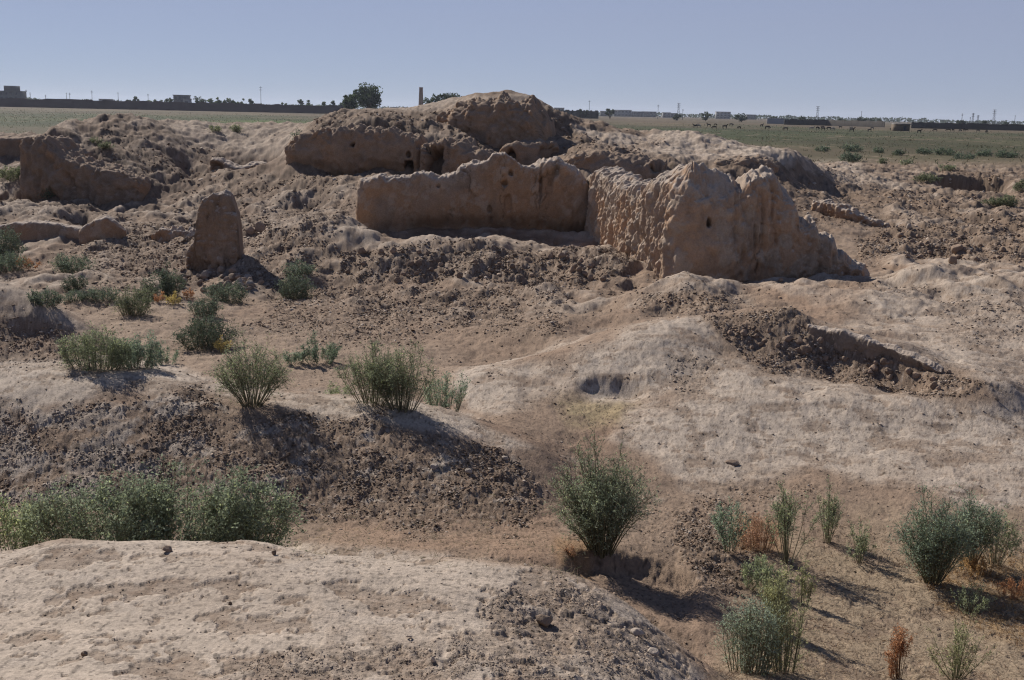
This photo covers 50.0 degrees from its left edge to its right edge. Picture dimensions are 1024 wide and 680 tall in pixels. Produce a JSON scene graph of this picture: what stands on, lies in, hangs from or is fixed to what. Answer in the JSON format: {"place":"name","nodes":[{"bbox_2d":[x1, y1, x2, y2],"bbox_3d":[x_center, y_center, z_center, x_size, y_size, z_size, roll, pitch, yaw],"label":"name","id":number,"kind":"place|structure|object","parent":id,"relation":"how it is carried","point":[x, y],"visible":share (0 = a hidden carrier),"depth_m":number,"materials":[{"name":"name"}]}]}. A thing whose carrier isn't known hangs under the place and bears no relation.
{"place":"outdoors","nodes":[
{"label":"outdoors","id":0,"kind":"place"},
{"bbox_2d":[0,90,1023,679],"bbox_3d":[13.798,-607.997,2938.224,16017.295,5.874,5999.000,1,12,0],"label":"ground","id":1,"kind":"structure","parent":0,"point":[750,418],"depth_m":12.74,"materials":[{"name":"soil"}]},
{"bbox_2d":[0,164,19,180],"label":"shrub","id":2,"kind":"object","parent":1,"relation":"on","point":[11,173],"visible":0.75,"depth_m":43.78,"materials":[{"name":"green plant"}]},
{"bbox_2d":[0,86,26,98],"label":"building","id":3,"kind":"structure","parent":1,"relation":"on","point":[11,92],"depth_m":704.33,"materials":[{"name":"concrete"}]},
{"bbox_2d":[0,224,27,260],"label":"shrub","id":4,"kind":"object","parent":1,"relation":"on","point":[12,240],"visible":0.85,"depth_m":28.32,"materials":[{"name":"green plant"}]},
{"bbox_2d":[0,135,31,156],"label":"ruin face","id":5,"kind":"object","parent":1,"relation":"on","point":[9,145],"visible":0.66,"depth_m":55.56},
{"bbox_2d":[0,250,32,272],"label":"shrub","id":6,"kind":"object","parent":1,"relation":"on","point":[6,261],"visible":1,"depth_m":26.78,"materials":[{"name":"green plant"}]},
{"bbox_2d":[0,492,50,551],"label":"shrub","id":7,"kind":"object","parent":1,"relation":"on","point":[23,534],"visible":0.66,"depth_m":8.59,"materials":[{"name":"green plant"}]},
{"bbox_2d":[16,255,41,269],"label":"dry plant","id":8,"kind":"object","parent":1,"relation":"on","point":[26,264],"visible":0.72,"depth_m":27.21,"materials":[{"name":"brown plant"}]},
{"bbox_2d":[0,220,80,240],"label":"wall","id":9,"kind":"structure","parent":1,"relation":"on","point":[38,230],"depth_m":31.83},
{"bbox_2d":[26,286,63,307],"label":"shrub","id":10,"kind":"object","parent":1,"relation":"on","point":[51,300],"visible":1,"depth_m":17.11,"materials":[{"name":"green plant"}]},
{"bbox_2d":[48,252,98,273],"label":"shrub","id":11,"kind":"object","parent":1,"relation":"on","point":[64,266],"visible":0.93,"depth_m":26.05,"materials":[{"name":"green plant"}]},
{"bbox_2d":[60,273,88,291],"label":"shrub","id":12,"kind":"object","parent":1,"relation":"on","point":[74,285],"visible":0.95,"depth_m":23.52,"materials":[{"name":"green plant"}]},
{"bbox_2d":[62,290,88,303],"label":"shrub","id":13,"kind":"object","parent":1,"relation":"on","point":[71,295],"visible":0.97,"depth_m":22.15,"materials":[{"name":"green plant"}]},
{"bbox_2d":[19,133,150,205],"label":"ruin face","id":14,"kind":"object","parent":1,"relation":"on","point":[67,168],"visible":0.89,"depth_m":41.64},
{"bbox_2d":[55,320,135,371],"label":"shrub","id":15,"kind":"object","parent":1,"relation":"on","point":[111,353],"visible":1,"depth_m":11.80,"materials":[{"name":"green plant"}]},
{"bbox_2d":[79,281,120,302],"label":"shrub","id":16,"kind":"object","parent":1,"relation":"on","point":[103,295],"visible":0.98,"depth_m":22.19,"materials":[{"name":"green plant"}]},
{"bbox_2d":[79,215,125,243],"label":"wall","id":17,"kind":"structure","parent":1,"relation":"on","point":[106,226],"depth_m":31.14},
{"bbox_2d":[98,141,115,149],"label":"shrub","id":18,"kind":"object","parent":1,"relation":"on","point":[106,145],"visible":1,"depth_m":44.39,"materials":[{"name":"green plant"}]},
{"bbox_2d":[108,283,153,316],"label":"shrub","id":19,"kind":"object","parent":1,"relation":"on","point":[124,303],"visible":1,"depth_m":21.03,"materials":[{"name":"green plant"}]},
{"bbox_2d":[105,329,165,369],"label":"shrub","id":20,"kind":"object","parent":1,"relation":"on","point":[139,354],"visible":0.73,"depth_m":12.15,"materials":[{"name":"green plant"}]},
{"bbox_2d":[130,284,158,300],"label":"shrub","id":21,"kind":"object","parent":1,"relation":"on","point":[146,293],"visible":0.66,"depth_m":22.70,"materials":[{"name":"green plant"}]},
{"bbox_2d":[145,346,178,364],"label":"shrub","id":22,"kind":"object","parent":1,"relation":"on","point":[165,360],"visible":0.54,"depth_m":17.02,"materials":[{"name":"green plant"}]},
{"bbox_2d":[15,453,309,551],"bbox_3d":[-2.682,1.315,8.459,2.245,0.934,1.093,1,12,0],"label":"shrub","id":23,"kind":"object","parent":1,"relation":"on","point":[230,517],"visible":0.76,"depth_m":8.35,"materials":[{"name":"green plant"}]},
{"bbox_2d":[137,260,188,295],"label":"shrub","id":24,"kind":"object","parent":1,"relation":"on","point":[168,283],"visible":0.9,"depth_m":23.15,"materials":[{"name":"green plant"}]},
{"bbox_2d":[0,98,343,113],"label":"compound wall","id":25,"kind":"structure","parent":1,"relation":"on","point":[126,104],"depth_m":487.31,"materials":[{"name":"concrete"}]},
{"bbox_2d":[162,290,181,304],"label":"dry plant","id":26,"kind":"object","parent":1,"relation":"on","point":[171,299],"visible":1,"depth_m":22.18,"materials":[{"name":"yellow plant"}]},
{"bbox_2d":[151,225,195,242],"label":"wall","id":27,"kind":"structure","parent":1,"relation":"on","point":[162,234],"depth_m":31.36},
{"bbox_2d":[173,95,190,101],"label":"building","id":28,"kind":"structure","parent":1,"relation":"on","point":[178,98],"depth_m":743.30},
{"bbox_2d":[182,288,194,299],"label":"dry plant","id":29,"kind":"object","parent":1,"relation":"on","point":[190,292],"visible":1,"depth_m":22.86,"materials":[{"name":"orange plant"}]},
{"bbox_2d":[185,293,223,317],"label":"shrub","id":30,"kind":"object","parent":1,"relation":"on","point":[201,303],"visible":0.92,"depth_m":21.31,"materials":[{"name":"green plant"}]},
{"bbox_2d":[170,310,242,350],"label":"shrub","id":31,"kind":"object","parent":1,"relation":"on","point":[210,328],"visible":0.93,"depth_m":18.34,"materials":[{"name":"green plant"}]},
{"bbox_2d":[186,189,243,271],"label":"mud pillar","id":32,"kind":"structure","parent":1,"relation":"on","point":[218,240],"depth_m":26.65,"materials":[{"name":"soil"}]},
{"bbox_2d":[213,335,233,353],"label":"dry plant","id":33,"kind":"object","parent":1,"relation":"on","point":[218,344],"visible":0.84,"depth_m":18.01,"materials":[{"name":"brown plant"}]},
{"bbox_2d":[203,277,249,303],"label":"shrub","id":34,"kind":"object","parent":1,"relation":"on","point":[221,291],"visible":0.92,"depth_m":23.40,"materials":[{"name":"green plant"}]},
{"bbox_2d":[210,157,267,171],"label":"wall","id":35,"kind":"structure","parent":1,"relation":"on","point":[216,163],"depth_m":47.36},
{"bbox_2d":[204,325,296,407],"bbox_3d":[-2.692,0.284,11.244,0.890,0.848,0.801,-6,14,-33],"label":"shrub","id":36,"kind":"object","parent":1,"relation":"on","point":[239,378],"visible":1,"depth_m":11.21,"materials":[{"name":"green plant"}]},
{"bbox_2d":[255,221,265,231],"bbox_3d":[-7.473,-3.324,32.641,0.314,0.408,0.208,6,13,22],"label":"boulder","id":37,"kind":"object","parent":1,"relation":"on","point":[260,226],"visible":0.75,"depth_m":32.56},
{"bbox_2d":[281,348,308,365],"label":"shrub","id":38,"kind":"object","parent":1,"relation":"on","point":[296,355],"visible":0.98,"depth_m":16.86,"materials":[{"name":"green plant"}]},
{"bbox_2d":[274,266,316,299],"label":"shrub","id":39,"kind":"object","parent":1,"relation":"on","point":[285,292],"visible":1,"depth_m":24.33,"materials":[{"name":"green plant"}]},
{"bbox_2d":[281,258,317,276],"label":"shrub","id":40,"kind":"object","parent":1,"relation":"on","point":[307,267],"visible":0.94,"depth_m":25.97,"materials":[{"name":"green plant"}]},
{"bbox_2d":[299,330,342,365],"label":"shrub","id":41,"kind":"object","parent":1,"relation":"on","point":[331,353],"visible":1,"depth_m":17.02,"materials":[{"name":"green plant"}]},
{"bbox_2d":[323,380,352,393],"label":"shrub","id":42,"kind":"object","parent":1,"relation":"on","point":[335,390],"visible":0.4,"depth_m":13.61,"materials":[{"name":"green plant"}]},
{"bbox_2d":[341,94,357,108],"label":"tree","id":43,"kind":"object","parent":1,"relation":"on","point":[349,102],"visible":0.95,"depth_m":394.20,"materials":[{"name":"green plant"}]},
{"bbox_2d":[353,82,382,108],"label":"tree","id":44,"kind":"object","parent":1,"relation":"on","point":[369,97],"visible":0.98,"depth_m":399.43,"materials":[{"name":"green plant"}]},
{"bbox_2d":[333,332,407,406],"bbox_3d":[-1.450,0.314,11.550,0.797,0.798,0.761,10,14,35],"label":"shrub","id":45,"kind":"object","parent":1,"relation":"on","point":[355,370],"visible":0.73,"depth_m":11.51,"materials":[{"name":"green plant"}]},
{"bbox_2d":[284,123,496,175],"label":"ruin face","id":46,"kind":"object","parent":1,"relation":"on","point":[350,149],"visible":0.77,"depth_m":42.37},
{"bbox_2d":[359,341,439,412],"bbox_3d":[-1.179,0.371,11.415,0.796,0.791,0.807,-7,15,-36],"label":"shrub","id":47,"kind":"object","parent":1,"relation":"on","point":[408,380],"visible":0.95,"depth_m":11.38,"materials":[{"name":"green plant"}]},
{"bbox_2d":[422,93,440,103],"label":"tree","id":48,"kind":"object","parent":1,"relation":"on","point":[432,99],"visible":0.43,"depth_m":429.05,"materials":[{"name":"green plant"}]},
{"bbox_2d":[421,370,470,411],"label":"shrub","id":49,"kind":"object","parent":1,"relation":"on","point":[445,390],"visible":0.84,"depth_m":12.67,"materials":[{"name":"green plant"}]},
{"bbox_2d":[436,104,455,122],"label":"ruin face","id":50,"kind":"object","parent":1,"relation":"on","point":[442,116],"visible":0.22,"depth_m":46.95},
{"bbox_2d":[439,93,461,100],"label":"tree","id":51,"kind":"object","parent":1,"relation":"on","point":[445,95],"visible":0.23,"depth_m":417.62,"materials":[{"name":"green plant"}]},
{"bbox_2d":[356,152,589,232],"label":"ruined wall","id":52,"kind":"structure","parent":1,"relation":"on","point":[499,190],"depth_m":32.35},
{"bbox_2d":[447,91,555,148],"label":"ruin face","id":53,"kind":"object","parent":1,"relation":"on","point":[502,120],"visible":0.78,"depth_m":45.24},
{"bbox_2d":[0,216,1023,679],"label":"pebbles","id":54,"kind":"object","parent":1,"relation":"on","point":[476,434],"visible":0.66,"depth_m":11.54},
{"bbox_2d":[0,106,1023,679],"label":"rubble","id":55,"kind":"object","parent":1,"relation":"on","point":[488,456],"depth_m":16.06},
{"bbox_2d":[0,108,1023,168],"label":"field weeds","id":56,"kind":"object","parent":1,"relation":"on","point":[658,129],"visible":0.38,"depth_m":174.07,"materials":[{"name":"green plant"}]},
{"bbox_2d":[27,97,1023,124],"bbox_3d":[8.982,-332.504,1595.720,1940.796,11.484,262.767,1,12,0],"label":"treeline","id":57,"kind":"object","parent":1,"relation":"on","point":[885,119],"visible":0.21,"depth_m":1536.10,"materials":[{"name":"green plant"}]},
{"bbox_2d":[499,138,559,165],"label":"ruin face","id":58,"kind":"object","parent":1,"relation":"on","point":[529,152],"visible":0.68,"depth_m":43.68},
{"bbox_2d":[536,614,552,627],"bbox_3d":[0.158,1.386,5.422,0.080,0.072,0.079,15,12,24],"label":"stone","id":59,"kind":"object","parent":1,"relation":"on","point":[544,620],"visible":1,"depth_m":5.39,"materials":[{"name":"stone"}]},
{"bbox_2d":[560,544,576,560],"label":"dry plant","id":60,"kind":"object","parent":1,"relation":"on","point":[573,553],"visible":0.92,"depth_m":8.89,"materials":[{"name":"brown plant"}]},
{"bbox_2d":[559,110,598,118],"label":"compound wall","id":61,"kind":"structure","parent":1,"relation":"on","point":[594,114],"depth_m":626.64,"materials":[{"name":"concrete"}]},
{"bbox_2d":[541,422,663,558],"bbox_3d":[0.745,1.248,9.046,1.018,1.127,0.982,1,12,0],"label":"shrub","id":62,"kind":"object","parent":1,"relation":"on","point":[598,515],"visible":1,"depth_m":9.00,"materials":[{"name":"green plant"}]},
{"bbox_2d":[563,148,666,179],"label":"ruin face","id":63,"kind":"object","parent":1,"relation":"on","point":[643,165],"visible":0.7,"depth_m":40.44},
{"bbox_2d":[613,110,631,116],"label":"building","id":64,"kind":"structure","parent":1,"relation":"on","point":[622,113],"depth_m":1394.01,"materials":[{"name":"concrete"}]},
{"bbox_2d":[630,628,643,635],"bbox_3d":[0.649,1.516,5.692,0.072,0.044,0.050,7,2,12],"label":"stone","id":65,"kind":"object","parent":1,"relation":"on","point":[636,631],"visible":1,"depth_m":5.68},
{"bbox_2d":[631,111,643,116],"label":"building","id":66,"kind":"structure","parent":1,"relation":"on","point":[637,114],"depth_m":1430.38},
{"bbox_2d":[648,647,658,655],"bbox_3d":[0.714,1.577,5.545,0.058,0.039,0.048,5,21,11],"label":"stone","id":67,"kind":"object","parent":1,"relation":"on","point":[653,651],"visible":1,"depth_m":5.53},
{"bbox_2d":[715,112,730,118],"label":"building","id":68,"kind":"structure","parent":1,"relation":"on","point":[722,115],"depth_m":1393.93,"materials":[{"name":"concrete"}]},
{"bbox_2d":[584,161,869,281],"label":"ruined wall","id":69,"kind":"structure","parent":1,"relation":"on","point":[695,218],"depth_m":25.62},
{"bbox_2d":[709,496,751,552],"bbox_3d":[1.898,1.625,9.633,0.381,0.543,0.263,-6,14,-30],"label":"sapling","id":70,"kind":"object","parent":1,"relation":"on","point":[720,525],"visible":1,"depth_m":9.61,"materials":[{"name":"green plant"}]},
{"bbox_2d":[713,154,778,173],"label":"ruin face","id":71,"kind":"object","parent":1,"relation":"on","point":[758,159],"visible":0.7,"depth_m":41.98},
{"bbox_2d":[705,588,791,676],"bbox_3d":[1.550,1.911,7.150,0.506,0.627,0.458,9,14,34],"label":"shrub","id":72,"kind":"object","parent":1,"relation":"on","point":[753,651],"visible":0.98,"depth_m":7.11,"materials":[{"name":"green plant"}]},
{"bbox_2d":[739,512,780,551],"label":"dry plant","id":73,"kind":"object","parent":1,"relation":"on","point":[756,538],"visible":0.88,"depth_m":9.89,"materials":[{"name":"brown plant"}]},
{"bbox_2d":[740,553,782,591],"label":"shrub","id":74,"kind":"object","parent":1,"relation":"on","point":[756,576],"visible":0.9,"depth_m":9.02,"materials":[{"name":"green plant"}]},
{"bbox_2d":[756,560,794,623],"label":"shrub","id":75,"kind":"object","parent":1,"relation":"on","point":[770,590],"visible":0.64,"depth_m":8.12,"materials":[{"name":"green plant"}]},
{"bbox_2d":[767,118,783,123],"bbox_3d":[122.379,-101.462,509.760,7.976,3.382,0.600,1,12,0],"label":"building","id":76,"kind":"structure","parent":1,"relation":"on","point":[775,120],"depth_m":509.45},
{"bbox_2d":[759,581,818,672],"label":"shrub","id":77,"kind":"object","parent":1,"relation":"on","point":[787,657],"visible":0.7,"depth_m":7.21,"materials":[{"name":"green plant"}]},
{"bbox_2d":[762,476,826,564],"bbox_3d":[2.449,1.570,9.563,0.467,0.874,0.451,9,14,34],"label":"sapling","id":78,"kind":"object","parent":1,"relation":"on","point":[783,518],"visible":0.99,"depth_m":9.57,"materials":[{"name":"green plant"}]},
{"bbox_2d":[794,555,819,605],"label":"shrub","id":79,"kind":"object","parent":1,"relation":"on","point":[803,584],"visible":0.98,"depth_m":8.82,"materials":[{"name":"green plant"}]},
{"bbox_2d":[816,475,844,543],"bbox_3d":[2.940,1.581,10.162,0.260,0.681,0.335,8,13,28],"label":"sapling","id":80,"kind":"object","parent":1,"relation":"on","point":[831,514],"visible":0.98,"depth_m":10.16,"materials":[{"name":"green plant"}]},
{"bbox_2d":[784,119,884,126],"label":"compound wall","id":81,"kind":"structure","parent":1,"relation":"on","point":[825,122],"depth_m":457.17,"materials":[{"name":"concrete"}]},
{"bbox_2d":[811,199,890,227],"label":"wall","id":82,"kind":"structure","parent":1,"relation":"on","point":[829,207],"depth_m":36.11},
{"bbox_2d":[839,150,862,161],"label":"shrub","id":83,"kind":"object","parent":1,"relation":"on","point":[849,156],"visible":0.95,"depth_m":71.31,"materials":[{"name":"green plant"}]},
{"bbox_2d":[841,142,863,151],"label":"shrub","id":84,"kind":"object","parent":1,"relation":"on","point":[850,148],"visible":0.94,"depth_m":94.74,"materials":[{"name":"green plant"}]},
{"bbox_2d":[699,490,1023,679],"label":"dry grass","id":85,"kind":"structure","parent":1,"relation":"on","point":[782,672],"depth_m":8.61,"materials":[{"name":"beige plant"}]},
{"bbox_2d":[846,517,876,562],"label":"shrub","id":86,"kind":"object","parent":1,"relation":"on","point":[863,543],"visible":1,"depth_m":9.76,"materials":[{"name":"green plant"}]},
{"bbox_2d":[807,324,943,373],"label":"wall","id":87,"kind":"structure","parent":1,"relation":"on","point":[867,345],"depth_m":16.00,"materials":[{"name":"soil"}]},
{"bbox_2d":[887,649,898,678],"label":"dry plant","id":88,"kind":"object","parent":1,"relation":"on","point":[892,665],"visible":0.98,"depth_m":7.55,"materials":[{"name":"brown plant"}]},
{"bbox_2d":[884,623,916,678],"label":"dry plant","id":89,"kind":"object","parent":1,"relation":"on","point":[898,644],"visible":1,"depth_m":7.52,"materials":[{"name":"brown plant"}]},
{"bbox_2d":[891,123,912,130],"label":"hut","id":90,"kind":"object","parent":1,"relation":"on","point":[899,127],"visible":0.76,"depth_m":294.14,"materials":[{"name":"concrete"}]},
{"bbox_2d":[915,147,933,153],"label":"shrub","id":91,"kind":"object","parent":1,"relation":"on","point":[923,150],"visible":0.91,"depth_m":92.08,"materials":[{"name":"green plant"}]},
{"bbox_2d":[912,172,942,182],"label":"shrub","id":92,"kind":"object","parent":1,"relation":"on","point":[923,177],"visible":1,"depth_m":52.75,"materials":[{"name":"green plant"}]},
{"bbox_2d":[886,479,984,584],"bbox_3d":[3.574,1.650,9.319,0.848,0.943,0.653,1,12,0],"label":"shrub","id":93,"kind":"object","parent":1,"relation":"on","point":[928,554],"visible":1,"depth_m":9.27,"materials":[{"name":"green plant"}]},
{"bbox_2d":[934,147,956,155],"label":"shrub","id":94,"kind":"object","parent":1,"relation":"on","point":[945,151],"visible":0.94,"depth_m":88.98,"materials":[{"name":"green plant"}]},
{"bbox_2d":[938,164,957,170],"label":"shrub","id":95,"kind":"object","parent":1,"relation":"on","point":[948,168],"visible":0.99,"depth_m":60.88,"materials":[{"name":"green plant"}]},
{"bbox_2d":[951,244,962,253],"bbox_3d":[12.063,-2.481,29.816,0.297,0.296,0.240,5,20,-16],"label":"boulder","id":96,"kind":"object","parent":1,"relation":"on","point":[956,248],"visible":1,"depth_m":29.73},
{"bbox_2d":[924,614,999,679],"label":"shrub","id":97,"kind":"object","parent":1,"relation":"on","point":[957,653],"visible":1,"depth_m":7.55,"materials":[{"name":"green plant"}]},
{"bbox_2d":[950,151,976,158],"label":"shrub","id":98,"kind":"object","parent":1,"relation":"on","point":[966,156],"visible":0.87,"depth_m":79.59,"materials":[{"name":"green plant"}]},
{"bbox_2d":[910,544,1023,649],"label":"dry grass","id":99,"kind":"structure","parent":1,"relation":"on","point":[999,595],"depth_m":9.19,"materials":[{"name":"brown plant"}]},
{"bbox_2d":[911,122,1023,130],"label":"compound wall","id":100,"kind":"structure","parent":1,"relation":"on","point":[978,126],"depth_m":421.12,"materials":[{"name":"concrete"}]},
{"bbox_2d":[950,582,997,615],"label":"shrub","id":101,"kind":"object","parent":1,"relation":"on","point":[976,607],"visible":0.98,"depth_m":8.88,"materials":[{"name":"green plant"}]},
{"bbox_2d":[957,554,993,576],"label":"dry plant","id":102,"kind":"object","parent":1,"relation":"on","point":[968,561],"visible":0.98,"depth_m":9.63,"materials":[{"name":"brown plant"}]},
{"bbox_2d":[947,481,1014,566],"bbox_3d":[4.131,1.658,9.763,0.673,0.794,0.504,1,12,0],"label":"shrub","id":103,"kind":"object","parent":1,"relation":"on","point":[979,511],"visible":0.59,"depth_m":9.66,"materials":[{"name":"green plant"}]},
{"bbox_2d":[974,148,994,156],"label":"shrub","id":104,"kind":"object","parent":1,"relation":"on","point":[984,153],"visible":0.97,"depth_m":87.31,"materials":[{"name":"green plant"}]},
{"bbox_2d":[980,197,1002,205],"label":"shrub","id":105,"kind":"object","parent":1,"relation":"on","point":[993,201],"visible":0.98,"depth_m":43.75,"materials":[{"name":"green plant"}]},
{"bbox_2d":[978,502,1023,565],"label":"shrub","id":106,"kind":"object","parent":1,"relation":"on","point":[1009,545],"visible":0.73,"depth_m":9.77,"materials":[{"name":"green plant"}]},
{"bbox_2d":[996,194,1019,206],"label":"shrub","id":107,"kind":"object","parent":1,"relation":"on","point":[1010,202],"visible":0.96,"depth_m":43.47,"materials":[{"name":"green plant"}]},
{"bbox_2d":[993,149,1022,157],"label":"shrub","id":108,"kind":"object","parent":1,"relation":"on","point":[1003,152],"visible":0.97,"depth_m":83.86,"materials":[{"name":"green plant"}]},
{"bbox_2d":[995,576,1023,598],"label":"dry plant","id":109,"kind":"object","parent":1,"relation":"on","point":[1013,585],"visible":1,"depth_m":9.20,"materials":[{"name":"brown plant"}]},
{"bbox_2d":[1012,179,1023,190],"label":"shrub","id":110,"kind":"object","parent":1,"relation":"on","point":[1017,186],"visible":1,"depth_m":49.48,"materials":[{"name":"green plant"}]},
{"bbox_2d":[0,0,1023,123],"label":"sky","id":111,"kind":"structure","parent":0,"point":[933,60],"materials":[{"name":"blue"}]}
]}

